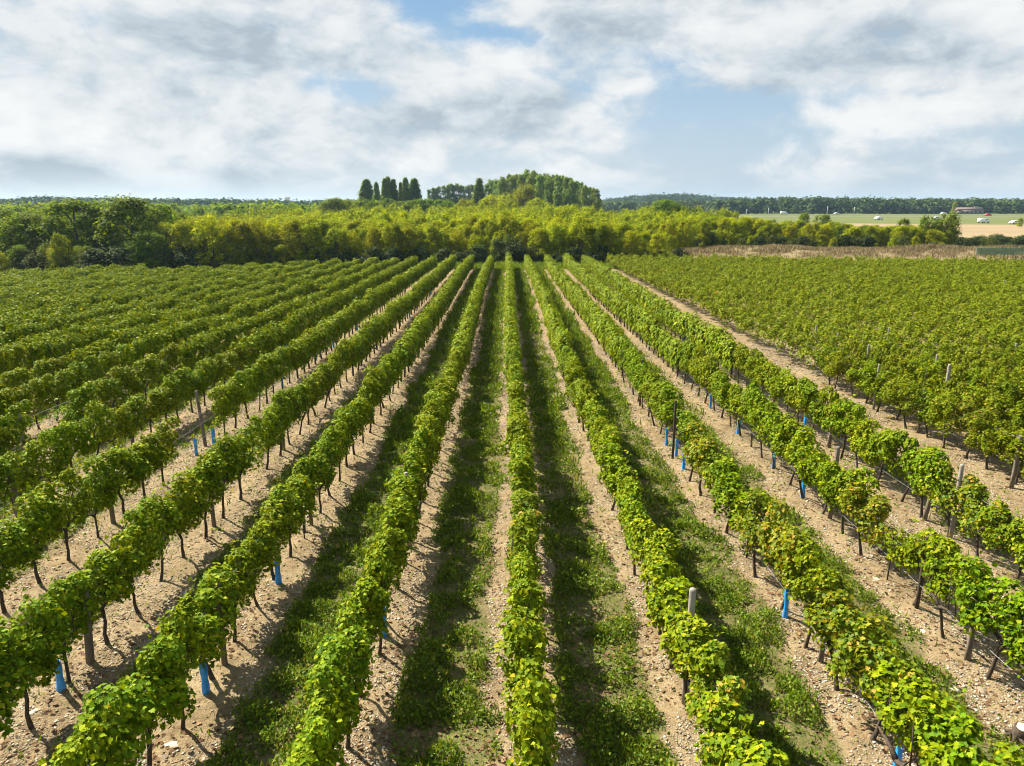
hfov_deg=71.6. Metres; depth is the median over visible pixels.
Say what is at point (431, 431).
grapevine
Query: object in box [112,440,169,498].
grapevine
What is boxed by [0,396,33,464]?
grapevine
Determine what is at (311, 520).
vineyard post
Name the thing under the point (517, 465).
grapevine
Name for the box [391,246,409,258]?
bramble shrub
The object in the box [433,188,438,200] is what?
grove poplar
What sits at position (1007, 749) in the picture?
grapevine
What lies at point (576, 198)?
grove poplar
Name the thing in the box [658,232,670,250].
young tree
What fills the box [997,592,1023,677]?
grapevine
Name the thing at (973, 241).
bramble shrub
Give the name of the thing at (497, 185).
grove poplar
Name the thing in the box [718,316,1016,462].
trellis wires
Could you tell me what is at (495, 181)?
grove poplar
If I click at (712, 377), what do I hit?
grapevine
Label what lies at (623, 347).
grapevine
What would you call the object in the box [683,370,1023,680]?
trellis wires
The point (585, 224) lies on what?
young tree
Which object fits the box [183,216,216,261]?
young tree
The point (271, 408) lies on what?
grapevine
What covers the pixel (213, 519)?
vineyard post
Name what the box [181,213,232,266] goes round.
young tree
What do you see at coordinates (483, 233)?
young tree
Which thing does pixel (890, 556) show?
vine stake
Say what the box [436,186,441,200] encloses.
grove poplar
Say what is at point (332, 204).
broadleaf tree
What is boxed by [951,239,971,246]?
bramble shrub
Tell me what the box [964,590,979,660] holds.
vineyard post
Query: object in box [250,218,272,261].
young tree
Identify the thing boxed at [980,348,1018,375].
grapevine
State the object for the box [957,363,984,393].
grapevine
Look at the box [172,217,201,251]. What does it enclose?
young tree
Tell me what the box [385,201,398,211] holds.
broadleaf tree
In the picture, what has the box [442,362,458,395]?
grapevine
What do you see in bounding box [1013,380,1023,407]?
grapevine
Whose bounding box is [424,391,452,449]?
grapevine
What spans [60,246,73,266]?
scrub bush
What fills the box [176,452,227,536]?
grapevine
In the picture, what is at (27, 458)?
grapevine
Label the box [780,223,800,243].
young tree
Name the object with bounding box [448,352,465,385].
grapevine
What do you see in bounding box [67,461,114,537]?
grapevine
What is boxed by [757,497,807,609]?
grapevine
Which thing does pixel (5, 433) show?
grapevine
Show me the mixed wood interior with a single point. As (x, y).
(238, 211)
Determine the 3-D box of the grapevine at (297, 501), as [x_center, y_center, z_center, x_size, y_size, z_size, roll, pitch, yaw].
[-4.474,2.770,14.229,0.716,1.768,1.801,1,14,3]
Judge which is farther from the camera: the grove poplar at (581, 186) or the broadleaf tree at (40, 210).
the grove poplar at (581, 186)
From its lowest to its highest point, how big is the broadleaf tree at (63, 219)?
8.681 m
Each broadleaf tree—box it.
[0,208,19,231]
[0,213,41,264]
[1,211,52,256]
[3,244,29,269]
[22,207,42,248]
[28,198,122,253]
[28,210,80,248]
[32,203,57,221]
[36,244,58,266]
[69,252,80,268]
[70,245,91,266]
[72,213,98,247]
[78,199,136,252]
[92,195,169,251]
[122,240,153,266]
[125,202,182,242]
[131,230,175,269]
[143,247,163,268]
[155,215,182,223]
[167,210,189,224]
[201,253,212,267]
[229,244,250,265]
[317,197,350,214]
[336,199,364,212]
[356,201,368,210]
[363,201,379,213]
[382,198,395,207]
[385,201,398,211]
[406,199,423,211]
[414,197,435,214]
[432,199,453,211]
[455,198,477,210]
[477,193,501,210]
[495,192,518,204]
[497,200,518,209]
[507,184,541,207]
[526,197,550,211]
[651,198,684,217]
[699,216,711,230]
[792,220,805,238]
[798,212,810,223]
[813,213,831,224]
[833,224,845,238]
[861,225,874,245]
[895,218,910,239]
[916,214,939,244]
[934,211,962,244]
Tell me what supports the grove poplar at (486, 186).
on the ground at (220, 703)
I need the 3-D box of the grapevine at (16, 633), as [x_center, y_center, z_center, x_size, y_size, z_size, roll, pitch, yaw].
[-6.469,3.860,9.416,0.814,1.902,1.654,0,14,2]
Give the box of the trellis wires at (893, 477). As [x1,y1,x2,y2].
[734,368,1022,563]
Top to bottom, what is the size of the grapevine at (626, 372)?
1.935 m
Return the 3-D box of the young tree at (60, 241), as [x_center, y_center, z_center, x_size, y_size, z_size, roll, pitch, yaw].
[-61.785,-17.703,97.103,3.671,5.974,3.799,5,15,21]
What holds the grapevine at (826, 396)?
on the ground at (220, 703)
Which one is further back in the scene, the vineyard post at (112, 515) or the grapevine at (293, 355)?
the grapevine at (293, 355)
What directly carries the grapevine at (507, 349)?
on the ground at (220, 703)
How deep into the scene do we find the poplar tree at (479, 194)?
287.98 m
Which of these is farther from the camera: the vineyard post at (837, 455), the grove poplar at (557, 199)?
the grove poplar at (557, 199)
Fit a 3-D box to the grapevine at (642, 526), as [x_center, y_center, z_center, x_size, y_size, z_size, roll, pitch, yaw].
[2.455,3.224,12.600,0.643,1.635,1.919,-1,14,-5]
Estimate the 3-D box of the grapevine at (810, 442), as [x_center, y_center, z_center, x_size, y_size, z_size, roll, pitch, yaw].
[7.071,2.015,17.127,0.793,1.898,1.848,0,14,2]
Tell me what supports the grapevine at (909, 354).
on the ground at (220, 703)
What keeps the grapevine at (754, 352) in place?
on the ground at (220, 703)
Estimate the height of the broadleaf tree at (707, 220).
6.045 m
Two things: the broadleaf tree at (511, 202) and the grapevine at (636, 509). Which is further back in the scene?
the broadleaf tree at (511, 202)
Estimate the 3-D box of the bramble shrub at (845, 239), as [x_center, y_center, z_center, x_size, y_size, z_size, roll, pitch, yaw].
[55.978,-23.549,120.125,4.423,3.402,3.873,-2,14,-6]
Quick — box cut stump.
[996,722,1023,744]
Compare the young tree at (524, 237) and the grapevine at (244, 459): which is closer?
the grapevine at (244, 459)
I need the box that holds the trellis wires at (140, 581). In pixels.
[3,329,380,720]
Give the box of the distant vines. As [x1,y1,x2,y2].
[0,252,1023,378]
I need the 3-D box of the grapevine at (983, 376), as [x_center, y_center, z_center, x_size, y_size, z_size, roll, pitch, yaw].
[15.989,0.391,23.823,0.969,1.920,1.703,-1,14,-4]
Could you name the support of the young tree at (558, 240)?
on the ground at (220, 703)
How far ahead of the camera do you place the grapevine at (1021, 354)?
28.61 m
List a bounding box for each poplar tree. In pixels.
[357,179,373,200]
[372,182,380,201]
[380,178,391,200]
[385,176,393,199]
[389,179,397,202]
[397,182,405,201]
[402,177,411,202]
[409,178,422,202]
[471,177,485,210]
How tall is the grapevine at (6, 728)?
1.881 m
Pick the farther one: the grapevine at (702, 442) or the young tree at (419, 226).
the young tree at (419, 226)
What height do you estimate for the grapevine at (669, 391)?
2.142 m
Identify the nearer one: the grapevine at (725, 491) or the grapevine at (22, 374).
the grapevine at (725, 491)
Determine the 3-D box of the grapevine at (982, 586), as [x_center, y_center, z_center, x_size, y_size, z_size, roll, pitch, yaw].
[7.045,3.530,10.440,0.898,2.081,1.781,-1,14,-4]
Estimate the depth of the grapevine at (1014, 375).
24.74 m
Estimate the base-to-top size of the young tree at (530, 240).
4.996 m
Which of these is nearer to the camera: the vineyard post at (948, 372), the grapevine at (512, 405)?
the grapevine at (512, 405)
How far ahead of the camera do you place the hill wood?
1219.24 m
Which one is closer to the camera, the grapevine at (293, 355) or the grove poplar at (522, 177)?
the grapevine at (293, 355)
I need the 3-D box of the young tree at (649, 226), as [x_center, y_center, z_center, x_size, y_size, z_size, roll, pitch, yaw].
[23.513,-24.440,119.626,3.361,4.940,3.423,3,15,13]
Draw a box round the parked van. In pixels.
[977,218,989,222]
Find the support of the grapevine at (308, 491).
on the ground at (220, 703)
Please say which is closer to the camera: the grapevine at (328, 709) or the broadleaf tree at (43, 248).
the grapevine at (328, 709)
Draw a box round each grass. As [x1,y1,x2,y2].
[0,259,1023,765]
[659,243,1023,259]
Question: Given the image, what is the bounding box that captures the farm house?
[954,206,983,213]
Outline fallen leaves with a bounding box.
[0,348,1023,765]
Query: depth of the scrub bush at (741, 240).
118.49 m
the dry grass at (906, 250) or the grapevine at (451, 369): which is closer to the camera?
the grapevine at (451, 369)
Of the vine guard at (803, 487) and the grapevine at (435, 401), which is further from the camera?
the grapevine at (435, 401)
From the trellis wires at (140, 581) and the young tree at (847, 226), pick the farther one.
the young tree at (847, 226)
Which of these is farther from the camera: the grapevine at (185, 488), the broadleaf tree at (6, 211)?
the broadleaf tree at (6, 211)
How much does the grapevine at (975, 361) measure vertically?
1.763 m
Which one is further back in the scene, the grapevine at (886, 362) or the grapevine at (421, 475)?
the grapevine at (886, 362)
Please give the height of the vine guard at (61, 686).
0.789 m
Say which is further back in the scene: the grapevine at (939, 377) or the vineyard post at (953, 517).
the grapevine at (939, 377)
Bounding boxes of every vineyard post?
[8,470,21,520]
[17,411,25,452]
[81,579,94,663]
[105,466,115,523]
[126,406,133,444]
[195,390,206,446]
[210,475,215,526]
[215,582,227,665]
[279,405,285,450]
[306,474,312,525]
[639,360,642,405]
[671,400,676,458]
[681,587,695,704]
[818,603,827,662]
[827,389,836,447]
[827,446,839,518]
[872,364,879,409]
[914,537,928,608]
[917,389,925,432]
[922,475,934,520]
[945,364,951,390]
[948,464,963,537]
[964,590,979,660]
[1009,435,1022,488]
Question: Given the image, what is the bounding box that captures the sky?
[0,0,1023,202]
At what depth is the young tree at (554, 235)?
102.14 m
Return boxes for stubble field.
[811,223,1023,237]
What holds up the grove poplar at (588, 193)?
on the ground at (220, 703)
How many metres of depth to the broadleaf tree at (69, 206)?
103.39 m
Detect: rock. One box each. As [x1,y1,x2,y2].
[29,708,37,714]
[158,754,168,758]
[164,741,179,746]
[977,686,987,694]
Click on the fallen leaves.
(414, 732)
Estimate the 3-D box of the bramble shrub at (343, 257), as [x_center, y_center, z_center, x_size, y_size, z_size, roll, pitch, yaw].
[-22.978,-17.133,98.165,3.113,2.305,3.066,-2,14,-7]
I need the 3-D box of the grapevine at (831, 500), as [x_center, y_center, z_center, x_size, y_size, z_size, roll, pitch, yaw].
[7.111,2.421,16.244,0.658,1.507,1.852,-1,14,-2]
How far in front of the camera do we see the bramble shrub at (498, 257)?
98.04 m
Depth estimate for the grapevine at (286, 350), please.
27.84 m
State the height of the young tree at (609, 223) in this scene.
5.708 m
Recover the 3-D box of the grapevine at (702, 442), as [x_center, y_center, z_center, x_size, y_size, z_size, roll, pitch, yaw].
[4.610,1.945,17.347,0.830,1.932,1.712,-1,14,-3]
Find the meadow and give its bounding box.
[698,213,1023,224]
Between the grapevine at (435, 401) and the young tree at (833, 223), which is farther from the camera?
the young tree at (833, 223)
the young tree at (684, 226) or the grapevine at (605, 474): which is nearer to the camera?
the grapevine at (605, 474)
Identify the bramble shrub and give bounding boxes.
[76,244,121,268]
[97,247,138,266]
[161,249,188,268]
[172,247,202,267]
[295,246,322,262]
[314,256,323,263]
[336,251,354,262]
[360,245,382,262]
[374,251,386,261]
[382,247,404,261]
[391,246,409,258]
[406,245,432,260]
[416,249,429,261]
[435,247,450,261]
[455,251,464,261]
[462,250,474,260]
[470,244,487,262]
[494,255,501,261]
[503,242,528,261]
[537,253,544,260]
[556,256,563,261]
[562,245,585,262]
[582,251,593,256]
[592,254,601,261]
[595,245,615,261]
[671,247,690,256]
[693,231,718,246]
[748,235,766,246]
[775,236,789,245]
[795,235,818,246]
[830,234,854,247]
[855,235,876,247]
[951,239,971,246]
[964,237,979,246]
[966,236,983,245]
[990,234,1007,242]
[996,237,1013,244]
[1006,235,1023,245]
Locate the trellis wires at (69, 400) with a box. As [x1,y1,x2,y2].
[3,336,219,451]
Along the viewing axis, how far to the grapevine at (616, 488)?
14.97 m
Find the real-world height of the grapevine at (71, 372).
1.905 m
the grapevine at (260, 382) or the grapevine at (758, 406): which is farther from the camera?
the grapevine at (260, 382)
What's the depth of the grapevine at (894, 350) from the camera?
29.46 m
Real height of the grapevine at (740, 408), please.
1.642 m
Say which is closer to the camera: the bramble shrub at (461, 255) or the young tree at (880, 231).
the bramble shrub at (461, 255)
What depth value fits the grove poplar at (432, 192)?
438.46 m
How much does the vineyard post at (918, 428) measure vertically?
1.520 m
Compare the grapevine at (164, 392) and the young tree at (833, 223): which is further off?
the young tree at (833, 223)
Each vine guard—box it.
[55,655,66,691]
[191,433,197,455]
[196,654,209,694]
[210,421,215,444]
[273,553,281,584]
[382,608,387,637]
[665,422,668,445]
[674,432,678,456]
[681,444,685,468]
[709,390,711,407]
[782,581,789,618]
[800,482,805,497]
[802,412,807,429]
[893,721,908,765]
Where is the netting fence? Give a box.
[976,248,1023,257]
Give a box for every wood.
[0,194,369,207]
[0,199,156,218]
[10,197,951,203]
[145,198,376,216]
[601,197,752,212]
[602,192,752,202]
[711,194,1023,213]
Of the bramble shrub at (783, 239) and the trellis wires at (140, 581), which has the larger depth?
the bramble shrub at (783, 239)
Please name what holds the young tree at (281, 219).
on the ground at (220, 703)
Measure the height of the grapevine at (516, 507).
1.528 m
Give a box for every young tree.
[0,252,11,271]
[45,247,69,269]
[47,232,73,268]
[123,251,141,265]
[152,221,168,243]
[155,222,181,260]
[168,220,198,265]
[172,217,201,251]
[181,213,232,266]
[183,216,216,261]
[189,213,221,263]
[206,252,216,267]
[214,218,233,266]
[218,216,255,262]
[229,217,267,261]
[231,218,272,265]
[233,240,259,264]
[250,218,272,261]
[261,221,288,262]
[267,213,281,223]
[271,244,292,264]
[273,217,309,264]
[276,213,295,224]
[279,226,299,248]
[293,217,322,249]
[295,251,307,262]
[296,222,327,263]
[299,216,327,251]
[310,219,336,252]
[320,226,353,260]
[325,221,338,249]
[330,218,345,226]
[337,229,364,257]
[342,219,361,239]
[345,222,363,245]
[352,227,367,257]
[357,224,370,255]
[358,213,373,222]
[358,224,380,253]
[361,218,376,242]
[362,226,388,256]
[366,217,379,226]
[373,214,390,223]
[375,211,392,222]
[376,219,388,228]
[379,228,395,249]
[380,221,407,259]
[396,225,419,258]
[402,226,426,249]
[406,218,416,228]
[414,216,426,225]
[416,224,430,245]
[423,224,443,258]
[423,228,448,258]
[428,221,444,229]
[431,219,444,227]
[443,233,464,258]
[446,227,460,250]
[446,230,469,254]
[448,219,463,228]
[457,224,467,246]
[462,225,482,251]
[467,215,478,231]
[467,234,481,256]
[471,216,492,252]
[472,237,482,255]
[475,216,493,255]
[478,214,497,246]
[482,220,504,254]
[489,230,506,256]
[496,215,519,251]
[497,209,513,236]
[497,210,515,233]
[508,217,529,238]
[514,231,528,259]
[517,217,536,246]
[521,223,539,248]
[527,226,552,259]
[527,227,545,250]
[531,221,548,244]
[541,221,571,258]
[542,223,568,258]
[546,217,562,225]
[547,222,566,255]
[562,213,598,254]
[568,223,584,251]
[581,221,611,257]
[595,221,613,254]
[595,225,626,256]
[610,223,633,252]
[616,221,636,251]
[619,230,646,256]
[638,232,651,249]
[645,223,658,234]
[646,232,668,257]
[647,232,666,252]
[648,229,659,234]
[658,221,677,248]
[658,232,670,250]
[664,234,677,256]
[666,217,679,246]
[671,218,692,247]
[673,219,695,247]
[682,218,699,243]
[683,216,701,247]
[685,223,700,246]
[693,220,714,246]
[707,215,719,230]
[707,220,726,239]
[712,229,722,245]
[716,217,739,244]
[727,220,750,245]
[737,217,755,240]
[747,236,756,247]
[750,218,771,243]
[755,224,775,244]
[756,218,775,243]
[766,222,789,243]
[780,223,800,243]
[795,220,808,232]
[797,225,812,245]
[801,222,821,246]
[812,224,835,246]
[828,221,840,227]
[828,238,837,247]
[840,227,857,243]
[841,223,850,229]
[843,226,863,243]
[858,225,881,246]
[870,227,885,245]
[875,226,888,247]
[877,226,890,244]
[883,226,894,243]
[885,226,903,246]
[887,237,896,247]
[889,225,913,245]
[904,226,924,244]
[909,236,921,244]
[915,226,929,241]
[922,229,942,243]
[930,230,949,243]
[951,202,957,213]
[1016,218,1023,226]
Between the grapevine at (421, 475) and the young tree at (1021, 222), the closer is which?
the grapevine at (421, 475)
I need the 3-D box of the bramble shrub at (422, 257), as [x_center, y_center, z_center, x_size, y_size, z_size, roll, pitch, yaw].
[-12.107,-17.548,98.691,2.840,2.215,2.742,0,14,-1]
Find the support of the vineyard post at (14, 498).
on the ground at (220, 703)
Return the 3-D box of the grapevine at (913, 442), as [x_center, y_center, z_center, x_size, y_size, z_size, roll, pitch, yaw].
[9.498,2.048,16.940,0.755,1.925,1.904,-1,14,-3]
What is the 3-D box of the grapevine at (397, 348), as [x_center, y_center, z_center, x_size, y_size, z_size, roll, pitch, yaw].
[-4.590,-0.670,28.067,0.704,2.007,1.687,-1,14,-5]
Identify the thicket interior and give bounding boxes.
[170,199,740,234]
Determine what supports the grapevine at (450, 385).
on the ground at (220, 703)
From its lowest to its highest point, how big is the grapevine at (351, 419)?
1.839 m
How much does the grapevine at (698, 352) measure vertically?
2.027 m
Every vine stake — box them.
[204,505,206,538]
[886,529,894,579]
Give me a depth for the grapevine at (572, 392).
23.81 m
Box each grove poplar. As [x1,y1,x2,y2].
[426,189,432,205]
[431,188,435,199]
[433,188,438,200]
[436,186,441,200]
[440,185,446,204]
[446,183,453,201]
[450,184,456,204]
[453,183,459,203]
[457,185,462,200]
[459,185,465,199]
[464,185,469,200]
[466,184,472,201]
[484,183,491,199]
[487,179,495,198]
[492,180,498,195]
[493,178,500,197]
[496,181,504,198]
[498,177,506,197]
[505,174,510,199]
[507,174,519,196]
[516,173,526,209]
[522,171,529,186]
[525,176,534,201]
[530,170,537,196]
[534,173,545,204]
[543,175,549,199]
[544,175,552,204]
[547,178,555,206]
[552,174,562,206]
[557,177,564,206]
[562,176,572,205]
[566,180,576,205]
[571,182,578,205]
[575,180,579,205]
[575,182,583,204]
[579,185,583,210]
[581,184,588,207]
[581,187,591,208]
[587,187,592,206]
[590,187,596,206]
[592,189,600,211]
[596,196,602,210]
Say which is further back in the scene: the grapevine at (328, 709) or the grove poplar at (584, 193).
the grove poplar at (584, 193)
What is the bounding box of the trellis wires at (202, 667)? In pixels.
[89,443,351,764]
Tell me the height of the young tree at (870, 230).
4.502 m
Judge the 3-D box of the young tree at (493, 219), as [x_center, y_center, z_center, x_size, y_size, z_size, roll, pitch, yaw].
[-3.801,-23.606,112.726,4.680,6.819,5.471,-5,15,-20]
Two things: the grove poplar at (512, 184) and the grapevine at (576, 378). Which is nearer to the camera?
the grapevine at (576, 378)
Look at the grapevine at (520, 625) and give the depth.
9.44 m
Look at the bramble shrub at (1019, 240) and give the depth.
124.31 m
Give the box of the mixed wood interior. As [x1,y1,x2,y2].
[179,205,733,219]
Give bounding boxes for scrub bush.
[8,246,32,270]
[20,251,51,270]
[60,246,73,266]
[74,251,89,268]
[153,246,175,268]
[173,245,189,268]
[214,252,231,267]
[263,247,283,265]
[322,247,335,262]
[348,250,361,261]
[487,237,513,259]
[500,233,523,259]
[524,245,538,261]
[718,239,730,245]
[736,238,747,245]
[765,234,779,244]
[787,238,798,246]
[852,237,865,246]
[894,236,913,245]
[977,236,993,246]
[982,239,999,245]
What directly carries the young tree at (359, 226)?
on the ground at (220, 703)
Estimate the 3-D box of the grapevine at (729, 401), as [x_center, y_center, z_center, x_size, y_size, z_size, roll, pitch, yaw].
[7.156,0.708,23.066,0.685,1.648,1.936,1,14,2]
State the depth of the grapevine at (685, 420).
18.38 m
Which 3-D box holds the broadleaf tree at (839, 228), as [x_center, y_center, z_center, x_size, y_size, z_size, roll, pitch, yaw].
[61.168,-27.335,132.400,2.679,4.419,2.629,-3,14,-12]
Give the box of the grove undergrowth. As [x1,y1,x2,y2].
[486,199,606,213]
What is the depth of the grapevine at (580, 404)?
22.01 m
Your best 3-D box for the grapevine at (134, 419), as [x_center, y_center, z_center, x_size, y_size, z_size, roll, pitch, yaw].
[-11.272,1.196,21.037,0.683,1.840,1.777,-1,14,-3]
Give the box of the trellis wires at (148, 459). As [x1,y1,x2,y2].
[28,313,358,555]
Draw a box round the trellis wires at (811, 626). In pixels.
[654,411,915,765]
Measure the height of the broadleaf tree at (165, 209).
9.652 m
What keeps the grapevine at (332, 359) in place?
on the ground at (220, 703)
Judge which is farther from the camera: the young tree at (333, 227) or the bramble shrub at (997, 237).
the bramble shrub at (997, 237)
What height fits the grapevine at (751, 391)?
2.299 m
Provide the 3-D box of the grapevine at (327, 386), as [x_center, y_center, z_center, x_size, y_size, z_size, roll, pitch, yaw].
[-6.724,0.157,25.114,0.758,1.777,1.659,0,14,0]
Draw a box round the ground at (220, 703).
[0,211,1023,765]
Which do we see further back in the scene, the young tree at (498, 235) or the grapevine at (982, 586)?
the young tree at (498, 235)
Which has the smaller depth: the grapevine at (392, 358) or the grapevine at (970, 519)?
the grapevine at (970, 519)
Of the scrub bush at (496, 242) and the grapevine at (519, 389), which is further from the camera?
the scrub bush at (496, 242)
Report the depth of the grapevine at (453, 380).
23.53 m
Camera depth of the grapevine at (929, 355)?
27.55 m
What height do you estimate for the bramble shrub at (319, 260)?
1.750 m
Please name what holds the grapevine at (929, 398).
on the ground at (220, 703)
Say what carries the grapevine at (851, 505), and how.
on the ground at (220, 703)
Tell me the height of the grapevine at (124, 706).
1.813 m
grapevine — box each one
[0,342,23,374]
[0,357,8,383]
[0,367,38,393]
[0,370,19,396]
[0,383,43,430]
[0,385,17,424]
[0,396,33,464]
[0,426,22,455]
[0,447,43,515]
[0,458,19,501]
[0,490,64,583]
[0,507,43,613]
[0,606,72,728]
[0,638,32,744]
[7,339,40,370]
[12,573,97,683]
[15,439,70,492]
[17,358,57,382]
[17,373,54,428]
[24,456,94,560]
[32,369,73,420]
[33,357,70,388]
[37,420,96,485]
[38,709,137,765]
[53,381,99,425]
[54,365,83,399]
[55,349,83,371]
[59,547,147,644]
[65,400,116,457]
[66,349,102,388]
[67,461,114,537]
[72,633,196,765]
[76,380,114,418]
[81,445,152,514]
[83,348,113,383]
[91,509,165,612]
[93,403,134,450]
[95,376,131,410]
[99,350,129,374]
[107,364,145,397]
[112,340,144,368]
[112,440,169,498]
[113,392,148,442]
[119,475,181,581]
[122,353,160,398]
[126,389,167,432]
[133,576,205,734]
[139,413,180,485]
[143,466,213,557]
[145,349,169,391]
[147,382,183,426]
[156,342,179,381]
[160,362,191,418]
[163,341,195,370]
[171,562,243,679]
[175,367,206,412]
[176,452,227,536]
[186,360,215,405]
[195,429,236,517]
[196,543,258,641]
[201,353,223,388]
[207,381,234,435]
[212,352,236,384]
[213,426,264,499]
[219,372,244,427]
[220,341,248,375]
[231,512,271,606]
[232,361,257,418]
[232,497,304,579]
[243,403,282,469]
[246,357,266,410]
[253,351,279,403]
[259,348,290,395]
[261,390,291,455]
[261,481,312,557]
[270,345,292,388]
[271,383,300,444]
[279,342,299,382]
[280,651,362,765]
[286,457,321,532]
[288,377,309,434]
[290,371,319,424]
[291,716,333,765]
[293,449,338,513]
[296,593,373,755]
[303,376,326,415]
[310,425,341,495]
[312,365,334,407]
[315,362,339,400]
[323,412,350,480]
[324,576,391,697]
[325,350,344,394]
[326,344,350,387]
[326,403,359,466]
[333,397,370,454]
[336,337,356,381]
[349,395,374,442]
[350,526,402,655]
[353,379,383,432]
[361,360,383,423]
[362,514,405,620]
[367,362,390,414]
[373,489,415,589]
[377,360,399,407]
[379,351,404,400]
[379,354,402,393]
[385,465,422,539]
[386,451,428,541]
[387,343,405,387]
[400,348,408,381]
[403,440,427,522]
[407,416,434,502]
[414,415,443,486]
[415,403,446,470]
[424,388,446,441]
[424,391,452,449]
[427,378,455,434]
[434,379,454,406]
[440,362,457,402]
[441,373,460,418]
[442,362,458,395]
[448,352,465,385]
[449,350,463,369]
[451,342,468,381]
[491,572,549,710]
[499,402,536,456]
[500,444,539,497]
[501,340,522,363]
[502,346,521,379]
[503,636,569,761]
[504,348,526,385]
[504,355,522,390]
[504,407,530,434]
[504,498,539,573]
[504,650,556,765]
[505,358,522,395]
[506,379,527,408]
[506,435,534,487]
[506,492,544,554]
[507,367,522,407]
[507,392,526,422]
[507,408,533,461]
[507,527,544,615]
[507,548,535,615]
[508,342,522,361]
[508,398,526,416]
[509,471,543,527]
[525,754,550,765]
[556,350,582,393]
[557,347,573,374]
[558,340,571,361]
[563,352,580,386]
[563,378,592,422]
[564,352,588,403]
[573,371,582,412]
[574,376,598,431]
[575,380,598,440]
[582,397,602,450]
[588,404,609,462]
[590,416,606,471]
[595,436,630,510]
[596,417,622,492]
[608,449,637,528]
[616,465,643,549]
[617,336,629,381]
[619,473,653,575]
[623,343,644,394]
[624,344,639,387]
[626,354,644,400]
[628,518,672,594]
[634,361,652,408]
[637,368,661,416]
[642,528,687,634]
[645,558,704,668]
[646,374,666,425]
[650,376,671,433]
[652,380,685,427]
[662,607,727,716]
[676,411,703,481]
[677,342,692,383]
[678,420,719,495]
[679,340,703,389]
[685,639,751,765]
[688,346,706,395]
[692,353,721,402]
[693,680,789,765]
[701,444,738,513]
[707,366,726,409]
[709,460,749,533]
[710,366,732,417]
[717,388,742,425]
[720,473,773,555]
[727,383,753,435]
[727,748,789,765]
[731,344,749,383]
[736,492,782,577]
[740,347,759,388]
[741,374,765,446]
[744,346,769,387]
[749,389,782,457]
[753,356,775,395]
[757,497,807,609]
[760,400,790,468]
[764,365,786,402]
[772,412,811,485]
[776,362,799,418]
[781,517,844,648]
[784,373,816,421]
[784,427,829,498]
[797,377,829,435]
[801,450,842,513]
[803,565,900,690]
[813,344,849,384]
[813,379,848,446]
[815,449,880,533]
[821,394,876,458]
[823,604,952,741]
[824,344,848,388]
[838,479,897,555]
[842,352,866,396]
[844,410,880,467]
[846,360,891,403]
[847,338,874,367]
[855,425,903,479]
[861,342,883,366]
[862,366,903,411]
[871,650,983,765]
[873,349,898,389]
[878,421,939,501]
[879,353,920,390]
[880,365,923,419]
[881,340,905,370]
[882,379,935,428]
[883,517,963,604]
[897,347,932,367]
[897,356,932,387]
[899,446,956,517]
[907,350,946,383]
[911,688,1016,765]
[913,383,947,437]
[918,460,989,536]
[919,361,952,396]
[920,536,988,638]
[922,353,963,381]
[925,388,972,447]
[930,372,968,419]
[938,340,958,367]
[940,358,970,391]
[945,347,972,384]
[946,382,995,411]
[947,394,1001,458]
[950,556,1023,678]
[951,483,1015,556]
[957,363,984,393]
[959,353,999,378]
[959,383,1013,428]
[963,415,1015,469]
[968,343,997,367]
[971,366,1011,399]
[974,360,1010,386]
[976,495,1023,580]
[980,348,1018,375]
[981,397,1023,434]
[982,429,1023,484]
[985,372,1023,411]
[988,742,1023,765]
[993,365,1023,410]
[997,340,1023,366]
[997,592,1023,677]
[1002,354,1023,379]
[1009,348,1023,367]
[1010,376,1022,395]
[1010,399,1023,434]
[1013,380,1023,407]
[1013,534,1023,570]
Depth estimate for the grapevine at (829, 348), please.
28.84 m
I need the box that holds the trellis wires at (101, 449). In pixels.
[0,354,241,508]
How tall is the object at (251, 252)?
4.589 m
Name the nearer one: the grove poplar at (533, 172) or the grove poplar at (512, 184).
the grove poplar at (512, 184)
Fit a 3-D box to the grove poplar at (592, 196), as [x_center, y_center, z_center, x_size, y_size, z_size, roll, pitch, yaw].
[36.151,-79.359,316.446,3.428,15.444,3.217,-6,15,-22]
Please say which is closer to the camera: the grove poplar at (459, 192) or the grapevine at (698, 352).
the grapevine at (698, 352)
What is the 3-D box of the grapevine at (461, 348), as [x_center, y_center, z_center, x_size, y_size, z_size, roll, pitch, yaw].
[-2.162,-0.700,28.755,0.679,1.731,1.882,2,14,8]
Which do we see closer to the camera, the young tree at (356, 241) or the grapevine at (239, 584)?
the grapevine at (239, 584)
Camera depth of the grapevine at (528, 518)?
12.45 m
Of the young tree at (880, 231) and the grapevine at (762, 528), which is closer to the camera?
the grapevine at (762, 528)
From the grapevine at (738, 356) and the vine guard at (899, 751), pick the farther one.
the grapevine at (738, 356)
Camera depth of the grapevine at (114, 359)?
27.94 m
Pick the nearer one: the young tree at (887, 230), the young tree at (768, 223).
the young tree at (768, 223)
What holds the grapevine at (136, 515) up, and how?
on the ground at (220, 703)
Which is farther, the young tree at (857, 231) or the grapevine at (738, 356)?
the young tree at (857, 231)
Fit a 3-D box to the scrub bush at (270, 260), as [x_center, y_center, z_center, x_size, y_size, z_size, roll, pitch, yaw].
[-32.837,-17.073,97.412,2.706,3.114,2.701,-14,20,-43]

